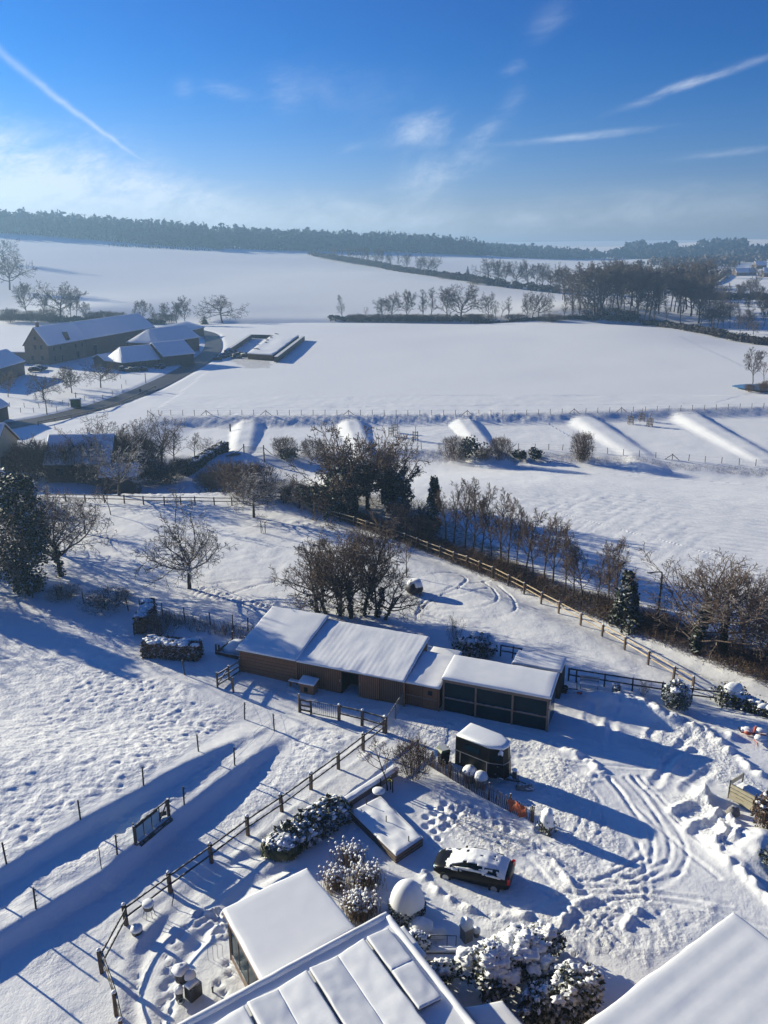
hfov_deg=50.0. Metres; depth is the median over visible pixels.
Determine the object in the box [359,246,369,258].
bare tree
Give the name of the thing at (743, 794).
box trailer
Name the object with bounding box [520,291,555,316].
bare tree
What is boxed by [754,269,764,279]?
bare tree
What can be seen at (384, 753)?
staked tree
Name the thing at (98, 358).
farm shed
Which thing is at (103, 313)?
bare shrub
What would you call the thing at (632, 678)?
rail fence
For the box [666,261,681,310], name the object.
bare tree
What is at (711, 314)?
bare tree
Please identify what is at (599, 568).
bare tree
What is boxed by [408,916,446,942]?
snowy mound shrub
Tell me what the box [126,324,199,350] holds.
farm barn
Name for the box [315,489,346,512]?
bare shrub
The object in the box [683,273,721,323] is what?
bare tree
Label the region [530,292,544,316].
bare tree
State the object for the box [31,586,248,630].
wire fence
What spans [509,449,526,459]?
evergreen bush
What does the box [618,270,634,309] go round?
bare tree
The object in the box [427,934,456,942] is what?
step railing
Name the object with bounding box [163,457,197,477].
bare shrub
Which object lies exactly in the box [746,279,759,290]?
bare tree
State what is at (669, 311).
bare tree
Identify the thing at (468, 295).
bare tree
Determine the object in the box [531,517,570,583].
bare tree
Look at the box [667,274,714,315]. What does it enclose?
bare tree
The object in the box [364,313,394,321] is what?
bare shrub
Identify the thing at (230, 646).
sand pit
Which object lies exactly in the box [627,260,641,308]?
bare tree
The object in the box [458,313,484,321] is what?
bare shrub
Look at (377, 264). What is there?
bare shrub
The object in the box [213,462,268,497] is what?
bare shrub
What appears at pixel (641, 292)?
bare tree
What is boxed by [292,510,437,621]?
multi stemmed tree
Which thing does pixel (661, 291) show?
bare tree
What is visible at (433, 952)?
garden steps
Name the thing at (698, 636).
bare tree
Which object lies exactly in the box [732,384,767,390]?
pond
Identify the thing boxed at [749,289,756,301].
bare tree
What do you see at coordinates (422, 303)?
bare tree
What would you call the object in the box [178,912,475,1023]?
house
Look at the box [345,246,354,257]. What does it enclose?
bare tree
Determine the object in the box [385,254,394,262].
bare tree
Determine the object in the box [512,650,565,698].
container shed
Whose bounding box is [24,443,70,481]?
bare shrub
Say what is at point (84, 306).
bare tree
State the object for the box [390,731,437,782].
bare shrub
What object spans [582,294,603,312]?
bare tree
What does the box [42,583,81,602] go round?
bare shrub
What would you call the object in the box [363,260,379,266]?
bare shrub
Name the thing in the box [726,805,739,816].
boulder
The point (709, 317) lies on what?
bare tree
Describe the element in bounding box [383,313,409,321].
bare shrub
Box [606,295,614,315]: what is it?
bare tree
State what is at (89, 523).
bare tree
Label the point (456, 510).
bare tree
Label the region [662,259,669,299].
bare tree
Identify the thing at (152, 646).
clipped hedge
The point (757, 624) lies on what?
bare shrub
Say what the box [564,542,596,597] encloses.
bare tree
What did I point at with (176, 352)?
farm shed
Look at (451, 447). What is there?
bare shrub
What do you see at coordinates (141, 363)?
window
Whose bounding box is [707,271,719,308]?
bare tree
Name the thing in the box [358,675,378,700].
door
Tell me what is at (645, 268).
bare tree
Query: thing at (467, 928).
stone planter
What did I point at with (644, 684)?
bare shrub
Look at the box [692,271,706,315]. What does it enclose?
bare tree
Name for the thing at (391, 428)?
tree guard
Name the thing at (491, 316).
bare shrub
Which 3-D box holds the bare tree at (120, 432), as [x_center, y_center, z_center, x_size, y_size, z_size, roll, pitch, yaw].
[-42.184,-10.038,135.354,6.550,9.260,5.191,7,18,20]
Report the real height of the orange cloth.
0.946 m
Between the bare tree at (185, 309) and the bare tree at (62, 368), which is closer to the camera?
the bare tree at (62, 368)
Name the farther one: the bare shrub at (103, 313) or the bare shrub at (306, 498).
the bare shrub at (103, 313)
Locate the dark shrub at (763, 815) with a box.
[749,791,767,828]
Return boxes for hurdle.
[216,658,240,687]
[299,698,311,714]
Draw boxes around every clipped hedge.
[132,597,157,633]
[139,634,204,661]
[180,441,229,475]
[734,694,767,717]
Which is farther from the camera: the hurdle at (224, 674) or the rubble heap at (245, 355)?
the rubble heap at (245, 355)
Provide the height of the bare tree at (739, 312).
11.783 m
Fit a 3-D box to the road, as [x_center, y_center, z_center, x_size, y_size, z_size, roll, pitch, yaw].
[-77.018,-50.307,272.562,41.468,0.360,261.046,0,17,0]
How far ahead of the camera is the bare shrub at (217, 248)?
1004.48 m
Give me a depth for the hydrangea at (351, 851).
45.12 m
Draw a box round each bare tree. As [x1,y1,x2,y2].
[0,237,21,258]
[0,250,38,289]
[0,370,17,396]
[6,480,66,538]
[6,485,116,577]
[11,282,35,311]
[24,372,67,401]
[33,280,88,315]
[38,296,48,309]
[54,368,83,392]
[54,412,149,461]
[59,365,73,387]
[62,496,103,532]
[66,290,75,315]
[70,435,152,494]
[72,291,81,316]
[79,359,120,387]
[80,301,90,314]
[91,481,117,514]
[116,423,139,460]
[126,413,166,463]
[132,411,187,463]
[132,500,236,591]
[133,299,148,315]
[158,303,171,317]
[161,432,185,459]
[164,487,187,520]
[168,301,182,322]
[175,295,191,319]
[186,433,200,455]
[193,294,248,322]
[197,438,219,451]
[222,463,293,517]
[268,550,354,610]
[337,295,344,313]
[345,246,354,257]
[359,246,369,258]
[370,247,383,263]
[372,297,388,320]
[384,291,402,321]
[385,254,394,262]
[393,291,417,321]
[398,540,416,574]
[400,254,412,265]
[414,254,442,275]
[415,256,426,267]
[417,289,429,321]
[425,287,436,315]
[434,489,454,539]
[435,286,456,315]
[438,281,489,321]
[444,479,466,542]
[448,478,479,547]
[459,484,488,550]
[469,482,498,552]
[471,257,505,278]
[472,491,501,555]
[481,292,495,320]
[485,497,522,564]
[489,487,516,558]
[490,259,505,278]
[493,300,499,318]
[498,260,512,279]
[504,260,529,280]
[505,296,511,317]
[509,508,551,570]
[510,505,528,562]
[513,510,545,573]
[516,261,536,282]
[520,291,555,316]
[521,292,534,313]
[528,263,545,283]
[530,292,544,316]
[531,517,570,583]
[533,512,560,578]
[535,262,560,284]
[539,263,547,282]
[545,267,580,301]
[554,519,577,590]
[559,532,591,593]
[562,297,570,315]
[563,266,599,305]
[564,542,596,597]
[565,272,578,314]
[568,263,628,320]
[569,295,575,319]
[571,261,583,297]
[573,264,621,307]
[576,296,584,315]
[580,299,590,314]
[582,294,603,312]
[586,551,612,603]
[592,268,607,311]
[595,265,615,315]
[595,535,638,597]
[597,257,628,268]
[599,541,623,606]
[603,258,640,305]
[603,262,625,310]
[604,267,639,307]
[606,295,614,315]
[612,296,622,319]
[613,264,663,318]
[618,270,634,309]
[619,261,653,304]
[624,541,767,664]
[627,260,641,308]
[629,272,650,312]
[633,265,683,319]
[634,293,643,316]
[634,295,660,319]
[641,262,651,311]
[651,294,661,319]
[652,269,663,317]
[653,269,668,313]
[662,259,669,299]
[663,298,670,319]
[665,262,704,313]
[665,262,708,309]
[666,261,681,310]
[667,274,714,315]
[668,267,683,311]
[674,554,767,656]
[676,296,685,322]
[678,269,697,310]
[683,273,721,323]
[685,260,720,308]
[686,259,730,304]
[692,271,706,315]
[693,298,712,325]
[697,306,726,325]
[702,257,718,274]
[702,563,767,657]
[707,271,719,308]
[707,305,713,320]
[708,300,730,327]
[712,286,727,299]
[713,293,728,305]
[713,301,733,327]
[719,285,732,297]
[720,267,729,282]
[720,300,740,327]
[725,261,735,278]
[732,313,746,328]
[734,284,747,301]
[737,305,742,328]
[740,284,748,300]
[743,296,755,309]
[743,347,767,383]
[744,307,756,330]
[745,280,761,292]
[745,320,762,334]
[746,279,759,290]
[749,263,759,277]
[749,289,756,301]
[753,287,767,299]
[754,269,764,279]
[754,294,767,314]
[756,295,767,315]
[759,301,767,325]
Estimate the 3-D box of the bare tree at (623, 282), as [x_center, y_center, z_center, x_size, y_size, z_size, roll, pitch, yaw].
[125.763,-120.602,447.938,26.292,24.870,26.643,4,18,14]
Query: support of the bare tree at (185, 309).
on the snow ground at (640, 865)
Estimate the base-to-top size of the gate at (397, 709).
1.450 m
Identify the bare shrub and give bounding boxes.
[0,308,22,322]
[3,446,40,476]
[4,433,51,481]
[20,310,43,322]
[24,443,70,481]
[36,307,67,322]
[38,437,94,482]
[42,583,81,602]
[60,438,121,478]
[76,584,138,616]
[81,312,102,319]
[93,310,115,317]
[106,429,160,477]
[108,311,125,315]
[123,435,168,478]
[137,609,179,636]
[138,459,173,484]
[143,462,185,484]
[149,312,168,321]
[163,314,179,322]
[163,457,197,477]
[191,470,227,492]
[195,458,249,492]
[210,245,225,249]
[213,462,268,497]
[230,459,283,496]
[260,476,300,502]
[270,435,298,460]
[281,480,309,504]
[299,437,327,458]
[302,485,326,507]
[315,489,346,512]
[318,253,336,258]
[329,255,347,260]
[340,257,360,262]
[345,314,369,321]
[351,259,372,264]
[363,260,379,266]
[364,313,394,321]
[374,263,391,267]
[381,498,429,532]
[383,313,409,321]
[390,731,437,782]
[403,313,429,321]
[403,513,440,536]
[426,313,453,321]
[436,273,456,278]
[437,435,471,460]
[445,616,466,645]
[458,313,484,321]
[468,279,485,283]
[470,314,496,321]
[470,446,493,460]
[485,434,516,460]
[504,314,529,319]
[537,313,567,321]
[569,431,596,461]
[634,681,653,695]
[739,599,767,649]
[743,383,756,391]
[754,383,767,392]
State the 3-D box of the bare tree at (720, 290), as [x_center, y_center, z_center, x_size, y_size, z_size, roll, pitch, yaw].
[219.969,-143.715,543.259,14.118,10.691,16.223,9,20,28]
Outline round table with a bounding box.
[372,787,384,797]
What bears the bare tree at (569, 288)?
on the snow ground at (640, 865)
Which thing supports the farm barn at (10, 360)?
on the snow ground at (640, 865)
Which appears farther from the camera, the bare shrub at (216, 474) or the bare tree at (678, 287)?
the bare tree at (678, 287)
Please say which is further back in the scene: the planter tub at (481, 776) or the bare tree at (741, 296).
the bare tree at (741, 296)
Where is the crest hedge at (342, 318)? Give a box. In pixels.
[327,314,558,323]
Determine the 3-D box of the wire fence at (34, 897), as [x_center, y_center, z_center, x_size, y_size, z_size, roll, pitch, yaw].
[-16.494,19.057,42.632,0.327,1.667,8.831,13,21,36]
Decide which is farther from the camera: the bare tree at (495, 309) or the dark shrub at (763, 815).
the bare tree at (495, 309)
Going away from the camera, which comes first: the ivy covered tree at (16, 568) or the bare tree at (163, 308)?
the ivy covered tree at (16, 568)
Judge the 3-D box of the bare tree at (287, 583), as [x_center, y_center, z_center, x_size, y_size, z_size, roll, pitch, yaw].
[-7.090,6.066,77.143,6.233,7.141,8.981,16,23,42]
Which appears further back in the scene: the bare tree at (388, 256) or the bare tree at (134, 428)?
the bare tree at (388, 256)
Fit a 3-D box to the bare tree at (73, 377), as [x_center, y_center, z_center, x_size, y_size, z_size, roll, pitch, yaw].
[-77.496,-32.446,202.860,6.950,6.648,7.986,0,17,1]
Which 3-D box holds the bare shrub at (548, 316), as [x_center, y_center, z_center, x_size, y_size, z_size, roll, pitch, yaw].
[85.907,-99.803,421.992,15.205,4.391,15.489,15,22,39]
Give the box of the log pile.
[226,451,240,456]
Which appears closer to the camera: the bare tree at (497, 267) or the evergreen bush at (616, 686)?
the evergreen bush at (616, 686)
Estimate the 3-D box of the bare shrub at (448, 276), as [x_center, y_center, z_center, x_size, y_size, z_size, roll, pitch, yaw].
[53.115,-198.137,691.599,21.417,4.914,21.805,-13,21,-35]
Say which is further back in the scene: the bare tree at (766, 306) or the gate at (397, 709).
the bare tree at (766, 306)
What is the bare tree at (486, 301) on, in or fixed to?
on the snow ground at (640, 865)
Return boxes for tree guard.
[389,422,393,436]
[627,412,633,424]
[638,409,644,420]
[646,416,653,426]
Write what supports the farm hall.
on the snow ground at (640, 865)
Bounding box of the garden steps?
[424,946,466,977]
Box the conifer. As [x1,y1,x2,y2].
[200,317,207,324]
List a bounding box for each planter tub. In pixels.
[463,764,476,783]
[474,770,487,788]
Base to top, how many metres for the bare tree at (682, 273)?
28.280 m
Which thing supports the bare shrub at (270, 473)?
on the snow ground at (640, 865)
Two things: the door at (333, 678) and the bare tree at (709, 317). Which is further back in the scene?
the bare tree at (709, 317)
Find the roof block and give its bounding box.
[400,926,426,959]
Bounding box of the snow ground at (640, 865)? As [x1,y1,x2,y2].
[0,231,767,1023]
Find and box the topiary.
[388,879,426,926]
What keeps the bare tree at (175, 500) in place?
on the snow ground at (640, 865)
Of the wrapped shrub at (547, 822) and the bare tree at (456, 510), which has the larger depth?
the bare tree at (456, 510)
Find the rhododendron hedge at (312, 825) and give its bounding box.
[260,793,352,861]
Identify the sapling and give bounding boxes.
[256,514,267,532]
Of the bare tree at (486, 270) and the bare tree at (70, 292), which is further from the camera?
the bare tree at (486, 270)
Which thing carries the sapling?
on the snow ground at (640, 865)
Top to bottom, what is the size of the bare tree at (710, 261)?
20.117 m
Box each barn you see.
[0,349,24,381]
[74,313,154,356]
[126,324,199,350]
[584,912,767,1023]
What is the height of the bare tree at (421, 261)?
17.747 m
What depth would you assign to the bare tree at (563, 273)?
485.40 m
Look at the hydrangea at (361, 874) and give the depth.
43.52 m
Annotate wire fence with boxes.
[0,660,245,863]
[0,823,133,921]
[9,370,121,407]
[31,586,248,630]
[147,404,763,415]
[168,713,274,815]
[378,442,763,465]
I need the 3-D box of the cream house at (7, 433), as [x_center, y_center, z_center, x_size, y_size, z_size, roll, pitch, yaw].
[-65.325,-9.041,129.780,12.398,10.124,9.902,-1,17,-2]
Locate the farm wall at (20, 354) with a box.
[11,351,25,363]
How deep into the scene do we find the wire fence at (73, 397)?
192.87 m
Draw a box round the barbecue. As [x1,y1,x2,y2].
[171,962,202,1004]
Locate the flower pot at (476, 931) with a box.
[473,926,480,937]
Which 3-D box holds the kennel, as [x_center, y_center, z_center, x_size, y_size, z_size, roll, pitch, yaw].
[-5.810,13.345,63.352,1.391,1.138,1.002,7,18,20]
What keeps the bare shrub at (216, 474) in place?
on the snow ground at (640, 865)
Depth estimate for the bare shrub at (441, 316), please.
447.92 m
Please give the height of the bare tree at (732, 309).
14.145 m
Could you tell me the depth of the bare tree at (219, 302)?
436.28 m
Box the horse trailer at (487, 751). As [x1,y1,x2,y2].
[455,723,525,786]
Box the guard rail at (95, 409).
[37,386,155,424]
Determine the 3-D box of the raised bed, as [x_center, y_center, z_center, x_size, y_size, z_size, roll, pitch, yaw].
[0.215,18.360,47.913,2.319,0.711,4.867,-12,21,-33]
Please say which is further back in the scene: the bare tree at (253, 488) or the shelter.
the bare tree at (253, 488)
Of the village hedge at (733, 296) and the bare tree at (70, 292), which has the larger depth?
the village hedge at (733, 296)
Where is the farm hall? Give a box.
[142,321,204,335]
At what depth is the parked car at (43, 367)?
245.41 m
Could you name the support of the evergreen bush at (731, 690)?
on the snow ground at (640, 865)
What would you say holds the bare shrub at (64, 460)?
on the snow ground at (640, 865)
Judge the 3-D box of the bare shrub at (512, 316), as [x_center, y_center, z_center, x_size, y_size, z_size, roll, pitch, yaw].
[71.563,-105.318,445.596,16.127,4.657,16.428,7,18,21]
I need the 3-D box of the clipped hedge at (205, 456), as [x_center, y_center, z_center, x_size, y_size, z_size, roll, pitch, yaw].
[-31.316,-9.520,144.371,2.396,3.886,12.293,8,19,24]
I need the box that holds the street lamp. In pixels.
[647,571,662,622]
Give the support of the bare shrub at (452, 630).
on the snow ground at (640, 865)
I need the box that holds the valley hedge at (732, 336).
[551,308,767,344]
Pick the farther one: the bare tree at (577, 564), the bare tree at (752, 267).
the bare tree at (752, 267)
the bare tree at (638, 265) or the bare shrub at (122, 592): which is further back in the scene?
the bare tree at (638, 265)
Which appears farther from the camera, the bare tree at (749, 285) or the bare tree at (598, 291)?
the bare tree at (749, 285)
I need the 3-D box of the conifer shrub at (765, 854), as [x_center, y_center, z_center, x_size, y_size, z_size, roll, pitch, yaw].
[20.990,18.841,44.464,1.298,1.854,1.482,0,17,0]
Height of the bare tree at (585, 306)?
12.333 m
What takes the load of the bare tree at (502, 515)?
on the snow ground at (640, 865)
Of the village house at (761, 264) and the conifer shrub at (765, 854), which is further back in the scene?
the village house at (761, 264)
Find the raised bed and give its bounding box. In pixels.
[351,796,422,862]
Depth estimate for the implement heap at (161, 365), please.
248.25 m
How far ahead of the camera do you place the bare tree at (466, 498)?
94.06 m
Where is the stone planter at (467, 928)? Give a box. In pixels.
[459,916,474,943]
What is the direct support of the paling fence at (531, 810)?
on the snow ground at (640, 865)
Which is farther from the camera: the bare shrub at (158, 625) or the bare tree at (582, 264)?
the bare tree at (582, 264)
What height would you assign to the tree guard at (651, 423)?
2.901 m
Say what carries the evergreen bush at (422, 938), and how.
on the snow ground at (640, 865)
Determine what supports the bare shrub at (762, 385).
on the snow ground at (640, 865)
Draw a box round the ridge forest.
[0,207,485,255]
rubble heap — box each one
[212,355,222,359]
[231,353,241,358]
[241,352,247,357]
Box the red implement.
[738,725,767,745]
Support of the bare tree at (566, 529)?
on the snow ground at (640, 865)
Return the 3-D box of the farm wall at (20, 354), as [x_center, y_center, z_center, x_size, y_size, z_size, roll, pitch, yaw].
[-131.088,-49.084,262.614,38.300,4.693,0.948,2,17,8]
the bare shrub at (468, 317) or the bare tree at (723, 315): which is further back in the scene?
the bare shrub at (468, 317)
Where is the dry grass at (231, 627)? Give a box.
[162,608,252,638]
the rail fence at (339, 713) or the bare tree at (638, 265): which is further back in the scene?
the bare tree at (638, 265)
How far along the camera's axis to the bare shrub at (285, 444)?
144.55 m
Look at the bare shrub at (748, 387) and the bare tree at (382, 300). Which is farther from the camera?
the bare tree at (382, 300)
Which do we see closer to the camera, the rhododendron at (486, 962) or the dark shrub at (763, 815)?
the rhododendron at (486, 962)
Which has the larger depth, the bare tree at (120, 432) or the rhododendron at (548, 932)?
the bare tree at (120, 432)
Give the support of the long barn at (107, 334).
on the snow ground at (640, 865)
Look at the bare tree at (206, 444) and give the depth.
145.71 m
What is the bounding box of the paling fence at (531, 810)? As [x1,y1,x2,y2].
[416,740,534,822]
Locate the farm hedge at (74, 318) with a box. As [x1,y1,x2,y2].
[0,313,165,324]
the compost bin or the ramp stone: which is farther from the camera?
the compost bin
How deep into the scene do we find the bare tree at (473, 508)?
92.91 m
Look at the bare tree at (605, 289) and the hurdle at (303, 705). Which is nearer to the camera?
the hurdle at (303, 705)
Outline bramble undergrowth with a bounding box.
[300,497,767,686]
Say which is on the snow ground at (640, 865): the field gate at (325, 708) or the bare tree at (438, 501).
the bare tree at (438, 501)
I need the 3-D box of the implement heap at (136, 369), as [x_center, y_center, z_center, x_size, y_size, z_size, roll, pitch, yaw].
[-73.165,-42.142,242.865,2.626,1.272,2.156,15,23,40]
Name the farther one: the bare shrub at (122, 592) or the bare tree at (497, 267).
the bare tree at (497, 267)
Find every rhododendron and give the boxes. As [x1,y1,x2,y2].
[454,938,521,1004]
[489,922,556,987]
[516,978,568,1023]
[528,919,566,957]
[547,958,605,1023]
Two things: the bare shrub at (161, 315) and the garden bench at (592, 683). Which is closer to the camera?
the garden bench at (592, 683)
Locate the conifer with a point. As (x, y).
(204, 321)
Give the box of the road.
[5,330,221,428]
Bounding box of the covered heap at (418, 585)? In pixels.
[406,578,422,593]
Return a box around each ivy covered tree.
[0,467,82,597]
[282,421,432,530]
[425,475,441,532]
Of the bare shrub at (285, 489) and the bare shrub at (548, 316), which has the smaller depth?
the bare shrub at (285, 489)
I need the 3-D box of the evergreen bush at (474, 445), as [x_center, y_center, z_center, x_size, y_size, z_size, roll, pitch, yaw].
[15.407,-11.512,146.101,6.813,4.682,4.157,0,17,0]
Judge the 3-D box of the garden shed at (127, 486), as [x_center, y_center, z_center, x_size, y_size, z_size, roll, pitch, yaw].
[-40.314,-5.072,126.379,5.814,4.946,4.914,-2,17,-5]
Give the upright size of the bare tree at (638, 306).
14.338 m
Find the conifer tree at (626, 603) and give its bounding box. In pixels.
[607,569,644,634]
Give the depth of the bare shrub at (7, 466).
130.25 m
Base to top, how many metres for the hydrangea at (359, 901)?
1.353 m
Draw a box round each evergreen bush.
[277,448,302,459]
[409,928,431,951]
[428,957,457,985]
[453,435,489,458]
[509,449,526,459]
[528,447,544,459]
[577,448,589,460]
[612,682,620,691]
[661,678,692,712]
[705,682,760,710]
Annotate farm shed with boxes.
[0,398,9,422]
[92,353,110,366]
[104,344,159,368]
[150,340,194,365]
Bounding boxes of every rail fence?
[47,493,283,505]
[96,715,386,1023]
[285,494,694,690]
[337,703,383,732]
[500,644,521,658]
[567,667,722,704]
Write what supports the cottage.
on the snow ground at (640, 865)
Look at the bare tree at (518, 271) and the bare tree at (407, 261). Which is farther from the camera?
the bare tree at (407, 261)
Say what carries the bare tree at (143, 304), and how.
on the snow ground at (640, 865)
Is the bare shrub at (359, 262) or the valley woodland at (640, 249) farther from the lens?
the valley woodland at (640, 249)
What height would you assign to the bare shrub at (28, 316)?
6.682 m
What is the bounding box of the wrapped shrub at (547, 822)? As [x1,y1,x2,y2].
[535,808,559,837]
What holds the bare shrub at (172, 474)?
on the snow ground at (640, 865)
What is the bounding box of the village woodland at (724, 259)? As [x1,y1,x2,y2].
[637,253,767,268]
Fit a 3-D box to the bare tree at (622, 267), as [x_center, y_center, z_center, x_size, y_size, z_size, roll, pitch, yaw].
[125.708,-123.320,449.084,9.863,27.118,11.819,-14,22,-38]
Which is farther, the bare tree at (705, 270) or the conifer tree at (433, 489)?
the bare tree at (705, 270)
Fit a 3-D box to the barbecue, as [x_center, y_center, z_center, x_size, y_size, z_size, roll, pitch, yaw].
[-9.014,21.286,37.302,1.187,1.424,1.368,-11,21,-33]
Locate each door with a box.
[93,344,97,354]
[325,668,341,692]
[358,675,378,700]
[423,687,437,710]
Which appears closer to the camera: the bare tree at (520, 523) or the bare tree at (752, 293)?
the bare tree at (520, 523)
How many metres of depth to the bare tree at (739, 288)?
537.77 m
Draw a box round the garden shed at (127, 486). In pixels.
[98,463,142,494]
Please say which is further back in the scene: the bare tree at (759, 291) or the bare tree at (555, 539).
the bare tree at (759, 291)
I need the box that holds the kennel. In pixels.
[298,675,318,694]
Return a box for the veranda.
[222,868,354,986]
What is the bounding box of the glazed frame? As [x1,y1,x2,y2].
[132,798,172,846]
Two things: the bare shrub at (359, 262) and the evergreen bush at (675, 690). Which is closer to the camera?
the evergreen bush at (675, 690)
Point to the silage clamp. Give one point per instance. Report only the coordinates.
(277, 347)
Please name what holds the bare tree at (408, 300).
on the snow ground at (640, 865)
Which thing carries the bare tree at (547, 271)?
on the snow ground at (640, 865)
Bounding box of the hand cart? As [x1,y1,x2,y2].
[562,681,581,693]
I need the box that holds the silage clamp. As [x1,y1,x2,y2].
[224,334,304,361]
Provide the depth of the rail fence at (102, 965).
44.59 m
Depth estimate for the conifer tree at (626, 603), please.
75.29 m
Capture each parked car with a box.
[28,366,43,371]
[34,365,47,369]
[433,845,515,892]
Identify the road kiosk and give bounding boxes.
[69,398,80,407]
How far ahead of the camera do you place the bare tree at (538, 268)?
620.37 m
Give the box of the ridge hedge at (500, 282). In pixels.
[307,251,571,293]
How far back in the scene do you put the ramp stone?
51.72 m
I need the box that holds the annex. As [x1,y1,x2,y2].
[464,1001,521,1023]
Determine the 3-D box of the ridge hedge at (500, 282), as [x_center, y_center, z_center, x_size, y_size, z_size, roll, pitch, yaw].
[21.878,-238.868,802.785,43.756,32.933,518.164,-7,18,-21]
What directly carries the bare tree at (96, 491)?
on the snow ground at (640, 865)
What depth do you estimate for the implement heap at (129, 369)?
241.48 m
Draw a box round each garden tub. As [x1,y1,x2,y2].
[130,923,142,936]
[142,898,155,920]
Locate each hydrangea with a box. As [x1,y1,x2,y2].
[317,860,352,896]
[328,835,368,868]
[336,884,381,925]
[341,855,386,891]
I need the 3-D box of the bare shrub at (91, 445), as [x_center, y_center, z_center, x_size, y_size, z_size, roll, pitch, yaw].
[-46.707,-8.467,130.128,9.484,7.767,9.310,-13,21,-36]
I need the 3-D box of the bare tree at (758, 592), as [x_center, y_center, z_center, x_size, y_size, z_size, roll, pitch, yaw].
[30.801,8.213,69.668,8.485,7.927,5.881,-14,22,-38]
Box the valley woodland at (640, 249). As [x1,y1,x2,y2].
[441,237,767,258]
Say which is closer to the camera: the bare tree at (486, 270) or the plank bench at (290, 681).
the plank bench at (290, 681)
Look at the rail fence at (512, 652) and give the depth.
68.73 m
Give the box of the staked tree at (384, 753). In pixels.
[357,737,403,792]
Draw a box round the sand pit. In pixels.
[215,631,245,659]
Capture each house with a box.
[0,423,19,476]
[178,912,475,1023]
[732,268,749,275]
[752,261,766,268]
[761,267,767,276]
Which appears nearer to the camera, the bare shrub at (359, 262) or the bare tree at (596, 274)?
the bare tree at (596, 274)
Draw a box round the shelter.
[442,655,559,731]
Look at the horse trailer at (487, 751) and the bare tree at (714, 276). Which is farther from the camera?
the bare tree at (714, 276)
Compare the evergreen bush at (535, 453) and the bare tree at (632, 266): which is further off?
the bare tree at (632, 266)
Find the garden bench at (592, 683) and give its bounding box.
[580,675,598,689]
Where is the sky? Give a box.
[0,0,767,241]
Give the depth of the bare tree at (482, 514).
91.81 m
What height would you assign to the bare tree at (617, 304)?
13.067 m
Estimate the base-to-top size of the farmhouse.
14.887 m
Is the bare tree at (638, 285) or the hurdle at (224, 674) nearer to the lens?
the hurdle at (224, 674)
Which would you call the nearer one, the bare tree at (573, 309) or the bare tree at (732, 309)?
the bare tree at (732, 309)
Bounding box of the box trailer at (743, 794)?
[727,772,766,811]
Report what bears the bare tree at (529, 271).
on the snow ground at (640, 865)
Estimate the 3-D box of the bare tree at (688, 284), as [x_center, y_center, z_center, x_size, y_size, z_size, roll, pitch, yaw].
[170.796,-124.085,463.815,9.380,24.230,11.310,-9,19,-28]
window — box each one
[0,456,4,465]
[140,362,146,366]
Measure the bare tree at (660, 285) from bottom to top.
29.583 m
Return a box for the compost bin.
[436,744,450,765]
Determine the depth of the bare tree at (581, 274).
444.91 m
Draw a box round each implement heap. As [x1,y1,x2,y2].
[118,366,126,370]
[124,367,133,371]
[133,367,141,371]
[154,363,165,368]
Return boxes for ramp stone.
[515,783,534,791]
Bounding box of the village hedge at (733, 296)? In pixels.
[687,291,767,299]
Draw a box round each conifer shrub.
[451,631,497,658]
[758,844,767,867]
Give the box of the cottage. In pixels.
[43,432,118,486]
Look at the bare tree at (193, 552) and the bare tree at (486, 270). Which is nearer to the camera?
the bare tree at (193, 552)
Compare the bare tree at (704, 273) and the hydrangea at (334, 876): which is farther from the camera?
the bare tree at (704, 273)
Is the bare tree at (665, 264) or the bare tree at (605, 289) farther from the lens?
the bare tree at (665, 264)
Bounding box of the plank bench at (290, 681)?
[288,678,298,686]
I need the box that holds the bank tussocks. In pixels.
[413,451,765,474]
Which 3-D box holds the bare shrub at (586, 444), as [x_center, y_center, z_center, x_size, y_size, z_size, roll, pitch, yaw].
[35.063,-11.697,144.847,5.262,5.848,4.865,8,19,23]
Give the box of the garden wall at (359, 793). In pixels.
[344,765,398,804]
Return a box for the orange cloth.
[508,799,526,817]
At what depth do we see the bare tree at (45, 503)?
95.68 m
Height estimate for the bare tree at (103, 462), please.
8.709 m
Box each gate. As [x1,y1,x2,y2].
[237,444,270,453]
[311,701,336,718]
[387,692,403,726]
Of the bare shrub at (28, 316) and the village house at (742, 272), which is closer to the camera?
the bare shrub at (28, 316)
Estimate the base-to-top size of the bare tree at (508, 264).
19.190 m
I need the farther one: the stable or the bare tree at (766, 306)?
the bare tree at (766, 306)
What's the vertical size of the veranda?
3.452 m
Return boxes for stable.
[236,606,461,711]
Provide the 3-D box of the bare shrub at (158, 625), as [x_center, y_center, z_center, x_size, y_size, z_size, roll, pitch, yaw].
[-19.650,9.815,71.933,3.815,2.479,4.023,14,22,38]
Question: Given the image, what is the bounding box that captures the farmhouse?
[22,321,86,364]

